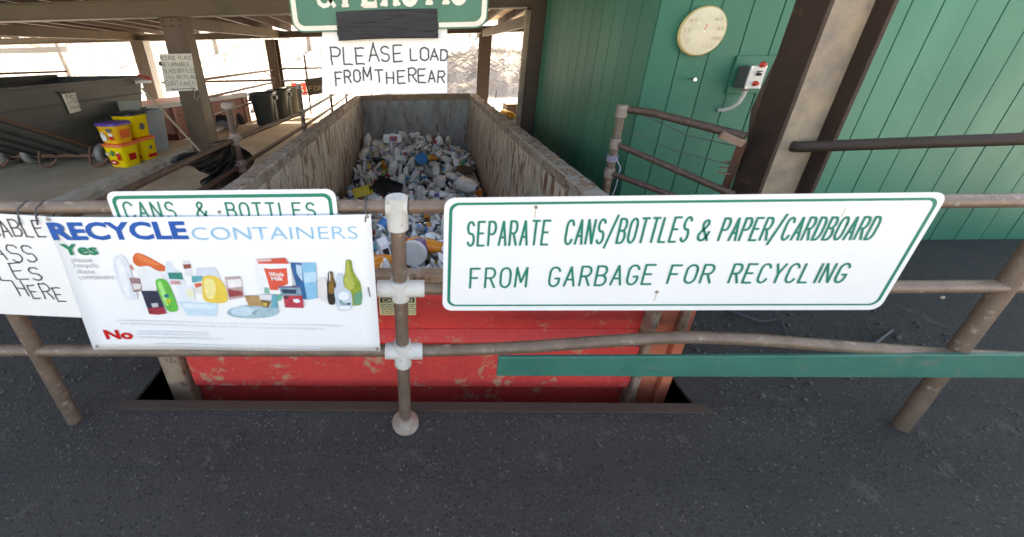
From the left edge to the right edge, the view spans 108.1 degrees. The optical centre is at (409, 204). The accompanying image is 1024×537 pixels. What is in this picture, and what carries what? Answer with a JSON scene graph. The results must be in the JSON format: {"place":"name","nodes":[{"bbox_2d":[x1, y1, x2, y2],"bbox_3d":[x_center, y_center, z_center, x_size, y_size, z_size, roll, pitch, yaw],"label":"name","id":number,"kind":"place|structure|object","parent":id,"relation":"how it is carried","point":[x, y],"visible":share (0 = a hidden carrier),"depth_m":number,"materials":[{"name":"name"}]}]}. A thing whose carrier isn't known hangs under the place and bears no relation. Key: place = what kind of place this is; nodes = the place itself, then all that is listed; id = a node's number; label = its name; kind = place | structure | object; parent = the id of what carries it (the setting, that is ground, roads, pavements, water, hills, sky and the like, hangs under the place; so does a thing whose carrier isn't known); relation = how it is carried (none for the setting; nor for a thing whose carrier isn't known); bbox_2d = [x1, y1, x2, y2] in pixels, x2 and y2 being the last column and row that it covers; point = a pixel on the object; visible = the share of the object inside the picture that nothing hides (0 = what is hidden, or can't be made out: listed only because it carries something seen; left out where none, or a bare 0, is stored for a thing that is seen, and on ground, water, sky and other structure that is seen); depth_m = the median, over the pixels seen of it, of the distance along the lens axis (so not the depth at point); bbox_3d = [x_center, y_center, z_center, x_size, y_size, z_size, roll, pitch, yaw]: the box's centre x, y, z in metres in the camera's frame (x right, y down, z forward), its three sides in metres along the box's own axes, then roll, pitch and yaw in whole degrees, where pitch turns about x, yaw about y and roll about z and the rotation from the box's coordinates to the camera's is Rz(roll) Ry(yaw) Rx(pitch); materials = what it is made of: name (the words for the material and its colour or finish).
{"place":"outdoors","nodes":[
{"label":"outdoors","id":0,"kind":"place"},
{"bbox_2d":[0,314,173,400],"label":"pavement","id":1,"kind":"structure","parent":0,"point":[95,383],"depth_m":1.95,"materials":[{"name":"asphalt"}]},
{"bbox_2d":[0,21,522,95],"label":"hillside","id":2,"kind":"structure","parent":0,"point":[213,69],"depth_m":22.36,"materials":[{"name":"pale dry earth"},{"name":"sparse dry scrub"}]},
{"bbox_2d":[3,37,71,75],"bbox_3d":[-20.481,-11.861,18.168,6.285,10.573,5.077,-14,26,-28],"label":"bare tree","id":3,"kind":"object","parent":2,"relation":"on","point":[68,73],"visible":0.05,"depth_m":20.82,"materials":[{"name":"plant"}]},
{"bbox_2d":[212,40,218,53],"bbox_3d":[-14.217,-14.051,20.319,6.641,10.500,5.398,4,23,12],"label":"bare tree","id":4,"kind":"object","parent":2,"relation":"on","point":[215,45],"visible":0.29,"depth_m":22.19,"materials":[{"name":"beige plant"}]},
{"bbox_2d":[0,21,522,79],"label":"undergrowth","id":5,"kind":"object","parent":2,"relation":"on","point":[285,46],"visible":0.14,"depth_m":21.04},
{"bbox_2d":[306,37,311,50],"bbox_3d":[-6.968,-15.570,20.532,6.764,12.787,6.064,-1,23,2],"label":"bare tree","id":6,"kind":"object","parent":2,"relation":"on","point":[309,48],"visible":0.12,"depth_m":22.91,"materials":[{"name":"beige plant"}]},
{"bbox_2d":[141,94,516,113],"bbox_3d":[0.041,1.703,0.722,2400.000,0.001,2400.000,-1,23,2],"label":"ground","id":7,"kind":"structure","parent":0,"point":[323,106],"depth_m":14.59,"materials":[{"name":"concrete"}]},
{"bbox_2d":[0,140,190,200],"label":"raised slab","id":8,"kind":"structure","parent":7,"relation":"on","point":[21,180],"depth_m":4.71,"materials":[{"name":"concrete"}]},
{"bbox_2d":[0,71,151,167],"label":"wheeled hopper","id":9,"kind":"object","parent":8,"relation":"on","point":[39,122],"visible":0.93,"depth_m":4.96,"materials":[{"name":"grey paint"}]},
{"bbox_2d":[58,90,80,112],"bbox_3d":[-4.494,-1.359,4.796,0.008,0.284,0.230,-1,23,2],"label":"paper notice","id":10,"kind":"object","parent":9,"relation":"attached to","point":[70,100],"visible":1,"depth_m":4.81,"materials":[{"name":"paper"}]},
{"bbox_2d":[117,100,140,110],"bbox_3d":[-4.345,-1.504,5.594,0.419,0.195,0.020,-1,23,2],"label":"fibre board","id":11,"kind":"object","parent":9,"relation":"on","point":[129,105],"visible":0.67,"depth_m":5.57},
{"bbox_2d":[102,140,140,167],"bbox_3d":[-4.004,-0.709,5.062,0.359,0.332,0.307,5,24,15],"label":"litter tub","id":12,"kind":"object","parent":8,"relation":"on","point":[124,155],"visible":0.82,"depth_m":4.97,"materials":[{"name":"yellow plastic"}]},
{"bbox_2d":[94,120,131,143],"bbox_3d":[-4.029,-0.993,4.952,0.352,0.277,0.300,5,24,15],"label":"litter tub","id":13,"kind":"object","parent":12,"relation":"on","point":[114,131],"visible":1,"depth_m":4.86,"materials":[{"name":"yellow plastic"}]},
{"bbox_2d":[132,135,157,160],"bbox_3d":[-3.964,-0.843,5.375,0.323,0.332,0.285,5,24,15],"label":"litter tub","id":14,"kind":"object","parent":8,"relation":"on","point":[147,147],"visible":0.56,"depth_m":5.30,"materials":[{"name":"yellow plastic"}]},
{"bbox_2d":[109,110,148,137],"bbox_3d":[-4.042,-1.168,5.262,0.397,0.352,0.321,5,24,15],"label":"litter tub","id":15,"kind":"object","parent":14,"relation":"on","point":[137,119],"visible":0.84,"depth_m":5.17,"materials":[{"name":"yellow plastic"}]},
{"bbox_2d":[141,108,169,152],"bbox_3d":[-4.109,-1.137,5.668,0.380,0.650,0.520,2,23,7],"label":"recycling box","id":16,"kind":"object","parent":8,"relation":"on","point":[156,123],"visible":0.34,"depth_m":5.70,"materials":[{"name":"grey plastic"}]},
{"bbox_2d":[0,92,251,163],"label":"faded red container","id":17,"kind":"object","parent":7,"relation":"on","point":[172,106],"visible":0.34,"depth_m":8.10,"materials":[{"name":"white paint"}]},
{"bbox_2d":[167,133,181,139],"bbox_3d":[-4.959,-1.212,6.664,1.500,0.150,0.070,-1,23,2],"label":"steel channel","id":18,"kind":"object","parent":17,"relation":"attached to","point":[175,136],"visible":0.24,"depth_m":6.61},
{"bbox_2d":[81,112,330,216],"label":"loading deck","id":19,"kind":"structure","parent":7,"relation":"on","point":[185,178],"depth_m":6.63,"materials":[{"name":"wood"}]},
{"bbox_2d":[15,143,193,216],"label":"curb","id":20,"kind":"structure","parent":19,"relation":"on","point":[105,185],"depth_m":4.63,"materials":[{"name":"concrete"}]},
{"bbox_2d":[141,88,200,151],"bbox_3d":[-3.584,-1.263,5.454,0.686,0.957,0.032,1,23,6],"label":"wooden pole","id":21,"kind":"object","parent":19,"relation":"on","point":[169,118],"visible":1,"depth_m":5.44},
{"bbox_2d":[57,84,349,216],"bbox_3d":[-1.595,-1.217,5.448,0.100,1.159,7.901,-1,23,2],"label":"platform railing","id":22,"kind":"object","parent":19,"relation":"on","point":[234,140],"visible":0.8,"depth_m":3.36,"materials":[{"name":"metal"}]},
{"bbox_2d":[171,139,255,189],"bbox_3d":[-1.743,-0.334,3.411,0.200,0.548,1.161,-1,23,2],"label":"bin bag","id":23,"kind":"object","parent":22,"relation":"hanging from","point":[214,165],"visible":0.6,"depth_m":3.24,"materials":[{"name":"plastic"}]},
{"bbox_2d":[183,113,254,139],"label":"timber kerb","id":24,"kind":"structure","parent":19,"relation":"on","point":[219,128],"depth_m":8.14,"materials":[{"name":"brown paint"}]},
{"bbox_2d":[248,91,278,125],"bbox_3d":[-3.346,-2.217,8.384,0.626,0.724,0.573,-1,23,2],"label":"rubbish bin","id":25,"kind":"object","parent":19,"relation":"on","point":[264,104],"visible":0.84,"depth_m":8.21,"materials":[{"name":"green plastic"}]},
{"bbox_2d":[161,56,371,113],"bbox_3d":[-3.885,-3.170,9.747,5.900,1.500,0.070,-1,23,2],"label":"back railing","id":26,"kind":"object","parent":19,"relation":"on","point":[253,80],"visible":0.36,"depth_m":9.68,"materials":[{"name":"metal"}]},
{"bbox_2d":[304,77,321,95],"bbox_3d":[-2.524,-3.150,9.659,0.517,0.477,0.025,-1,23,2],"label":"brown board sign","id":27,"kind":"object","parent":26,"relation":"attached to","point":[313,86],"visible":0.94,"depth_m":9.65,"materials":[{"name":"wood"}]},
{"bbox_2d":[266,88,292,118],"bbox_3d":[-3.265,-2.543,9.167,0.610,0.710,0.553,-1,23,2],"label":"rubbish bin","id":28,"kind":"object","parent":19,"relation":"on","point":[284,105],"visible":0.65,"depth_m":9.01,"materials":[{"name":"green plastic"}]},
{"bbox_2d":[280,86,303,113],"bbox_3d":[-3.150,-2.798,9.762,0.610,0.710,0.553,-1,23,2],"label":"rubbish bin","id":29,"kind":"object","parent":19,"relation":"on","point":[295,103],"visible":0.27,"depth_m":9.60,"materials":[{"name":"green plastic"}]},
{"bbox_2d":[215,115,237,128],"bbox_3d":[-4.267,-1.713,8.253,0.655,0.595,0.538,-1,23,2],"label":"old tyre","id":30,"kind":"object","parent":7,"relation":"on","point":[221,120],"visible":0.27,"depth_m":8.25,"materials":[{"name":"rubber"}]},
{"bbox_2d":[236,113,245,123],"bbox_3d":[-4.336,-1.953,8.772,0.659,0.651,0.391,-12,25,-23],"label":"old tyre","id":31,"kind":"object","parent":7,"relation":"on","point":[240,119],"visible":0.11,"depth_m":8.78,"materials":[{"name":"rubber"}]},
{"bbox_2d":[287,83,312,112],"bbox_3d":[-3.405,-3.282,11.367,0.735,1.020,0.120,-1,23,2],"label":"striped barrier","id":32,"kind":"object","parent":7,"relation":"on","point":[303,85],"visible":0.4,"depth_m":11.15,"materials":[{"name":"white paint"}]},
{"bbox_2d":[376,44,521,97],"bbox_3d":[3.912,-6.712,17.695,11.648,2.281,7.400,-1,23,2],"label":"brush heap","id":33,"kind":"object","parent":7,"relation":"on","point":[503,76],"visible":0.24,"depth_m":15.57,"materials":[{"name":"plant"}]},
{"bbox_2d":[0,0,898,193],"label":"open shed","id":34,"kind":"structure","parent":7,"relation":"on","point":[813,81],"depth_m":4.90,"materials":[{"name":"wood"}]},
{"bbox_2d":[158,53,198,100],"bbox_3d":[-3.405,-1.869,5.355,0.523,0.662,0.042,-1,23,2],"label":"returnable glass notice","id":35,"kind":"object","parent":34,"relation":"attached to","point":[178,71],"visible":1,"depth_m":5.32,"materials":[{"name":"paper"}]},
{"bbox_2d":[180,69,277,124],"bbox_3d":[-3.589,-2.441,7.734,0.124,0.677,4.246,-1,23,2],"label":"side railing","id":36,"kind":"object","parent":34,"relation":"attached to","point":[228,92],"visible":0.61,"depth_m":7.56,"materials":[{"name":"metal"}]},
{"bbox_2d":[289,0,487,31],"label":"hanging plastic sign","id":37,"kind":"object","parent":34,"relation":"hanging from","point":[313,15],"visible":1,"depth_m":1.51,"materials":[{"name":"plastic"}]},
{"bbox_2d":[322,29,447,93],"bbox_3d":[-0.117,-0.630,1.598,0.572,0.278,0.007,-1,23,2],"label":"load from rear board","id":38,"kind":"object","parent":37,"relation":"attached to","point":[393,66],"visible":1,"depth_m":1.60,"materials":[{"name":"white paper"}]},
{"bbox_2d":[336,9,438,40],"bbox_3d":[-0.094,-0.755,1.521,0.432,0.115,0.009,-1,23,2],"label":"duct tape","id":39,"kind":"object","parent":37,"relation":"attached to","point":[385,24],"visible":1,"depth_m":1.52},
{"bbox_2d":[789,132,1023,151],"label":"handrail pipe","id":40,"kind":"object","parent":34,"relation":"attached to","point":[981,140],"visible":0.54,"depth_m":1.82,"materials":[{"name":"metal"}]},
{"bbox_2d":[495,90,516,116],"bbox_3d":[2.573,-2.399,9.074,0.902,0.920,0.540,-1,23,2],"label":"rusty steel box","id":41,"kind":"object","parent":7,"relation":"on","point":[510,106],"visible":0.27,"depth_m":8.88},
{"bbox_2d":[500,109,515,118],"bbox_3d":[2.355,-2.045,8.785,0.410,0.504,0.156,-1,23,2],"label":"yellow hose coil","id":42,"kind":"object","parent":7,"relation":"on","point":[510,114],"visible":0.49,"depth_m":8.70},
{"bbox_2d":[138,369,689,402],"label":"pit wall","id":43,"kind":"structure","parent":0,"point":[669,392],"depth_m":1.90,"materials":[{"name":"concrete"}]},
{"bbox_2d":[0,401,1023,536],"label":"pavement","id":44,"kind":"structure","parent":0,"point":[586,485],"depth_m":1.43,"materials":[{"name":"asphalt"}]},
{"bbox_2d":[116,400,712,413],"bbox_3d":[-0.011,1.001,1.729,2.790,0.108,0.049,-1,23,2],"label":"pit edge","id":45,"kind":"object","parent":44,"relation":"on","point":[516,407],"visible":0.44,"depth_m":1.70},
{"bbox_2d":[0,193,1023,435],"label":"front railing","id":46,"kind":"object","parent":44,"relation":"on","point":[937,369],"visible":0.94,"depth_m":1.40,"materials":[{"name":"metal"}]},
{"bbox_2d":[0,200,81,317],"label":"handwritten bottle notice","id":47,"kind":"object","parent":46,"relation":"attached to","point":[34,280],"visible":0.98,"depth_m":1.31,"materials":[{"name":"white paper"}]},
{"bbox_2d":[35,196,379,350],"bbox_3d":[-0.693,0.274,1.342,1.146,0.632,0.093,-1,23,2],"label":"recycling poster","id":48,"kind":"object","parent":46,"relation":"attached to","point":[271,283],"visible":0.99,"depth_m":1.30,"materials":[{"name":"white plastic"}]},
{"bbox_2d":[107,189,337,216],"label":"cans and bottles sign","id":49,"kind":"object","parent":46,"relation":"attached to","point":[275,202],"visible":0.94,"depth_m":1.20,"materials":[{"name":"metal"}]},
{"bbox_2d":[443,192,958,310],"bbox_3d":[0.984,0.176,1.217,1.736,0.446,0.008,-1,23,2],"label":"separate waste sign","id":50,"kind":"object","parent":46,"relation":"attached to","point":[836,251],"visible":1,"depth_m":1.21,"materials":[{"name":"metal"}]},
{"bbox_2d":[507,117,1023,406],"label":"pavement","id":51,"kind":"structure","parent":0,"point":[935,316],"depth_m":2.09,"materials":[{"name":"asphalt"}]},
{"bbox_2d":[0,309,950,400],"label":"gravel","id":52,"kind":"structure","parent":51,"relation":"on","point":[898,336],"depth_m":1.98,"materials":[{"name":"gravel"}]},
{"bbox_2d":[602,104,747,194],"bbox_3d":[1.780,-0.007,2.381,0.292,1.184,0.989,-21,30,-39],"label":"side railing","id":53,"kind":"object","parent":51,"relation":"on","point":[737,138],"visible":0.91,"depth_m":2.31,"materials":[{"name":"brown metal"}]},
{"bbox_2d":[606,154,620,195],"bbox_3d":[1.472,-0.108,2.694,0.089,0.532,0.081,-1,23,2],"label":"violet cord","id":54,"kind":"object","parent":53,"relation":"attached to","point":[615,160],"visible":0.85,"depth_m":2.58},
{"bbox_2d":[532,0,1023,239],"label":"green building","id":55,"kind":"structure","parent":51,"relation":"on","point":[944,67],"depth_m":2.70,"materials":[{"name":"paint"}]},
{"bbox_2d":[677,5,726,55],"bbox_3d":[1.977,-1.169,2.446,0.309,0.309,0.039,-1,23,2],"label":"dial thermometer","id":56,"kind":"object","parent":55,"relation":"attached to","point":[701,30],"visible":1,"depth_m":2.43,"materials":[{"name":"beige plastic"}]},
{"bbox_2d":[718,62,767,111],"bbox_3d":[2.332,-0.814,2.534,0.154,0.348,0.156,-1,23,2],"label":"switch box","id":57,"kind":"object","parent":55,"relation":"attached to","point":[748,78],"visible":1,"depth_m":2.48,"materials":[{"name":"metal"}]},
{"bbox_2d":[726,310,893,352],"bbox_3d":[2.337,0.736,2.053,0.835,0.035,0.304,5,24,15],"label":"black cable","id":58,"kind":"object","parent":51,"relation":"on","point":[884,335],"visible":0.59,"depth_m":2.14,"materials":[{"name":"rubber"}]},
{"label":"pit floor","id":59,"kind":"structure","parent":0,"visible":0},
{"bbox_2d":[158,93,696,402],"bbox_3d":[0.100,-0.227,4.771,2.571,1.709,6.298,-1,23,2],"label":"rolloff container","id":60,"kind":"object","parent":59,"relation":"on","point":[511,158],"visible":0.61,"depth_m":1.94,"materials":[{"name":"metal"}]},
{"bbox_2d":[338,138,485,267],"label":"mixed recyclables","id":61,"kind":"object","parent":60,"relation":"in","point":[431,222],"visible":0.18,"depth_m":3.92,"materials":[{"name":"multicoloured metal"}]},
{"bbox_2d":[347,186,352,198],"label":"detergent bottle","id":62,"kind":"object","parent":61,"relation":"on","point":[349,193],"visible":0.77,"depth_m":5.27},
{"bbox_2d":[358,148,367,159],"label":"milk jug","id":63,"kind":"object","parent":61,"relation":"on","point":[363,153],"visible":0.86,"depth_m":6.73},
{"bbox_2d":[362,158,366,173],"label":"plastic bottle","id":64,"kind":"object","parent":61,"relation":"on","point":[364,167],"visible":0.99,"depth_m":6.08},
{"bbox_2d":[363,133,371,147],"bbox_3d":[-0.807,-1.258,7.134,0.124,0.299,0.198,16,20,32],"label":"milk jug","id":65,"kind":"object","parent":61,"relation":"on","point":[367,140],"visible":0.87,"depth_m":7.08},
{"bbox_2d":[364,174,372,184],"bbox_3d":[-0.646,-0.384,5.713,0.083,0.176,0.078,-4,28,32],"label":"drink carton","id":66,"kind":"object","parent":61,"relation":"on","point":[368,179],"visible":0.94,"depth_m":5.69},
{"bbox_2d":[368,170,375,181],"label":"milk jug","id":67,"kind":"object","parent":61,"relation":"on","point":[371,174],"visible":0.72,"depth_m":5.81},
{"bbox_2d":[367,193,376,199],"bbox_3d":[-0.447,-0.031,4.761,0.152,0.242,0.043,-39,23,6],"label":"food tray","id":68,"kind":"object","parent":61,"relation":"on","point":[371,196],"visible":0.19,"depth_m":4.72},
{"bbox_2d":[352,184,373,198],"bbox_3d":[-0.606,-0.157,4.719,0.256,0.052,0.162,-17,54,-10],"label":"food tray","id":69,"kind":"object","parent":68,"relation":"on","point":[362,191],"visible":1,"depth_m":4.74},
{"bbox_2d":[371,148,378,157],"bbox_3d":[-0.633,-0.930,6.637,0.092,0.207,0.097,16,15,39],"label":"drink carton","id":70,"kind":"object","parent":61,"relation":"on","point":[375,152],"visible":0.81,"depth_m":6.61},
{"bbox_2d":[374,228,381,240],"bbox_3d":[-0.211,0.205,2.469,0.047,0.165,0.051,26,57,5],"label":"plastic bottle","id":71,"kind":"object","parent":61,"relation":"on","point":[378,233],"visible":0.81,"depth_m":2.44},
{"bbox_2d":[372,157,384,162],"bbox_3d":[-0.559,-0.785,6.536,0.239,0.051,0.187,9,-16,8],"label":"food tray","id":72,"kind":"object","parent":61,"relation":"on","point":[376,160],"visible":0.71,"depth_m":6.47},
{"bbox_2d":[375,216,386,232],"bbox_3d":[-0.191,0.146,2.692,0.094,0.089,0.100,26,74,36],"label":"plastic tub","id":73,"kind":"object","parent":61,"relation":"on","point":[382,223],"visible":0.75,"depth_m":2.66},
{"bbox_2d":[374,254,391,267],"bbox_3d":[-0.182,0.319,1.938,0.131,0.062,0.228,5,10,36],"label":"detergent bottle","id":74,"kind":"object","parent":61,"relation":"on","point":[379,259],"visible":0.27,"depth_m":1.95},
{"bbox_2d":[376,236,390,254],"bbox_3d":[-0.148,0.266,2.097,0.054,0.155,0.046,-19,10,-26],"label":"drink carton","id":75,"kind":"object","parent":61,"relation":"on","point":[382,245],"visible":0.65,"depth_m":2.08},
{"bbox_2d":[381,160,387,171],"bbox_3d":[-0.427,-0.653,6.164,0.129,0.236,0.062,33,68,25],"label":"detergent bottle","id":76,"kind":"object","parent":61,"relation":"on","point":[384,166],"visible":0.97,"depth_m":6.13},
{"bbox_2d":[369,175,402,196],"bbox_3d":[-0.307,-0.222,4.727,0.374,0.099,0.231,21,52,20],"label":"plastic crate","id":77,"kind":"object","parent":61,"relation":"on","point":[379,185],"visible":0.85,"depth_m":4.73,"materials":[{"name":"plastic"}]},
{"bbox_2d":[382,155,394,161],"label":"milk jug","id":78,"kind":"object","parent":61,"relation":"on","point":[387,158],"visible":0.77,"depth_m":6.46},
{"bbox_2d":[389,141,393,154],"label":"plastic bottle","id":79,"kind":"object","parent":61,"relation":"on","point":[391,146],"visible":0.83,"depth_m":6.57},
{"bbox_2d":[383,134,400,142],"bbox_3d":[-0.331,-1.273,6.982,0.340,0.160,0.184,-1,11,-2],"label":"cardboard carton","id":80,"kind":"object","parent":61,"relation":"on","point":[393,138],"visible":1,"depth_m":6.89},
{"bbox_2d":[387,159,398,174],"bbox_3d":[-0.257,-0.626,6.002,0.151,0.289,0.184,22,34,3],"label":"milk jug","id":81,"kind":"object","parent":61,"relation":"on","point":[393,166],"visible":0.97,"depth_m":5.94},
{"bbox_2d":[393,146,401,155],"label":"milk jug","id":82,"kind":"object","parent":61,"relation":"on","point":[397,150],"visible":0.72,"depth_m":6.50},
{"bbox_2d":[394,153,406,161],"bbox_3d":[-0.162,-0.817,6.417,0.209,0.127,0.046,17,7,-7],"label":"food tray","id":83,"kind":"object","parent":61,"relation":"on","point":[399,157],"visible":0.76,"depth_m":6.40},
{"bbox_2d":[397,172,406,185],"bbox_3d":[-0.115,-0.395,5.666,0.132,0.227,0.188,-7,20,11],"label":"milk jug","id":84,"kind":"object","parent":61,"relation":"on","point":[402,178],"visible":0.85,"depth_m":5.60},
{"bbox_2d":[398,131,408,139],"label":"milk jug","id":85,"kind":"object","parent":61,"relation":"on","point":[404,135],"visible":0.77,"depth_m":7.19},
{"bbox_2d":[405,145,414,152],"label":"milk jug","id":86,"kind":"object","parent":61,"relation":"on","point":[410,148],"visible":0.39,"depth_m":6.77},
{"bbox_2d":[406,157,415,171],"bbox_3d":[0.027,-0.682,6.078,0.139,0.266,0.170,33,50,14],"label":"milk jug","id":87,"kind":"object","parent":61,"relation":"on","point":[411,164],"visible":0.88,"depth_m":6.03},
{"bbox_2d":[410,168,419,179],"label":"milk jug","id":88,"kind":"object","parent":61,"relation":"on","point":[415,173],"visible":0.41,"depth_m":5.91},
{"bbox_2d":[406,237,428,266],"bbox_3d":[0.044,0.274,2.157,0.167,0.160,0.155,-20,2,23],"label":"plastic tub","id":89,"kind":"object","parent":61,"relation":"on","point":[417,253],"visible":0.69,"depth_m":2.08,"materials":[{"name":"plastic"}]},
{"bbox_2d":[416,186,421,199],"bbox_3d":[0.123,-0.109,4.768,0.077,0.270,0.081,10,30,18],"label":"plastic bottle","id":90,"kind":"object","parent":61,"relation":"on","point":[418,194],"visible":0.6,"depth_m":4.73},
{"bbox_2d":[417,223,424,232],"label":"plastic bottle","id":91,"kind":"object","parent":61,"relation":"on","point":[420,227],"visible":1,"depth_m":2.61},
{"bbox_2d":[415,153,427,164],"bbox_3d":[0.178,-0.724,5.902,0.239,0.201,0.104,-26,-8,-32],"label":"plastic tub","id":92,"kind":"object","parent":61,"relation":"on","point":[421,158],"visible":1,"depth_m":5.86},
{"bbox_2d":[414,188,428,197],"bbox_3d":[0.154,-0.139,5.120,0.254,0.105,0.168,-30,38,17],"label":"milk jug","id":93,"kind":"object","parent":61,"relation":"on","point":[424,192],"visible":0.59,"depth_m":5.07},
{"bbox_2d":[406,236,443,253],"bbox_3d":[0.124,0.249,2.193,0.280,0.074,0.162,7,15,31],"label":"detergent bottle","id":94,"kind":"object","parent":61,"relation":"on","point":[434,246],"visible":0.52,"depth_m":2.13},
{"bbox_2d":[425,134,432,142],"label":"milk jug","id":95,"kind":"object","parent":61,"relation":"on","point":[428,138],"visible":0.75,"depth_m":7.21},
{"bbox_2d":[427,155,437,160],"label":"detergent bottle","id":96,"kind":"object","parent":61,"relation":"on","point":[431,157],"visible":0.84,"depth_m":6.31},
{"bbox_2d":[432,162,440,175],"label":"milk jug","id":97,"kind":"object","parent":61,"relation":"on","point":[436,169],"visible":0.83,"depth_m":5.95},
{"bbox_2d":[434,134,442,146],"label":"milk jug","id":98,"kind":"object","parent":61,"relation":"on","point":[438,140],"visible":0.88,"depth_m":6.92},
{"bbox_2d":[429,190,448,197],"bbox_3d":[0.406,-0.133,4.771,0.290,0.098,0.119,6,19,21],"label":"plastic bottle","id":99,"kind":"object","parent":61,"relation":"on","point":[437,193],"visible":0.78,"depth_m":4.74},
{"bbox_2d":[435,150,442,161],"bbox_3d":[0.530,-0.880,6.537,0.141,0.229,0.052,-40,5,-42],"label":"detergent bottle","id":100,"kind":"object","parent":61,"relation":"on","point":[438,154],"visible":0.81,"depth_m":6.51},
{"bbox_2d":[435,175,446,186],"bbox_3d":[0.494,-0.303,5.695,0.196,0.308,0.161,7,37,0],"label":"milk jug","id":101,"kind":"object","parent":61,"relation":"on","point":[440,180],"visible":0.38,"depth_m":5.59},
{"bbox_2d":[441,215,443,234],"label":"milk jug","id":102,"kind":"object","parent":61,"relation":"on","point":[442,226],"visible":0.1,"depth_m":2.52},
{"bbox_2d":[441,162,451,173],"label":"milk jug","id":103,"kind":"object","parent":61,"relation":"on","point":[446,167],"visible":0.86,"depth_m":5.91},
{"bbox_2d":[440,155,452,163],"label":"milk jug","id":104,"kind":"object","parent":61,"relation":"on","point":[444,158],"visible":0.88,"depth_m":6.32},
{"bbox_2d":[444,192,456,199],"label":"milk jug","id":105,"kind":"object","parent":61,"relation":"on","point":[450,195],"visible":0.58,"depth_m":4.41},
{"bbox_2d":[445,171,459,181],"bbox_3d":[0.694,-0.444,5.775,0.261,0.187,0.117,18,70,36],"label":"milk jug","id":106,"kind":"object","parent":61,"relation":"on","point":[450,176],"visible":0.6,"depth_m":5.75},
{"bbox_2d":[453,158,460,166],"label":"milk jug","id":107,"kind":"object","parent":61,"relation":"on","point":[457,161],"visible":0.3,"depth_m":6.30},
{"bbox_2d":[457,165,473,174],"bbox_3d":[0.844,-0.526,5.512,0.261,0.017,0.256,6,37,-3],"label":"round lid","id":108,"kind":"object","parent":61,"relation":"on","point":[465,169],"visible":1,"depth_m":5.51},
{"bbox_2d":[455,176,479,193],"bbox_3d":[0.837,-0.270,5.095,0.332,0.177,0.252,21,36,36],"label":"milk jug","id":109,"kind":"object","parent":61,"relation":"on","point":[463,184],"visible":1,"depth_m":5.03,"materials":[{"name":"plastic"}]},
{"bbox_2d":[474,185,482,196],"bbox_3d":[1.012,-0.167,5.330,0.072,0.151,0.276,13,46,-31],"label":"detergent bottle","id":110,"kind":"object","parent":61,"relation":"on","point":[478,193],"visible":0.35,"depth_m":5.29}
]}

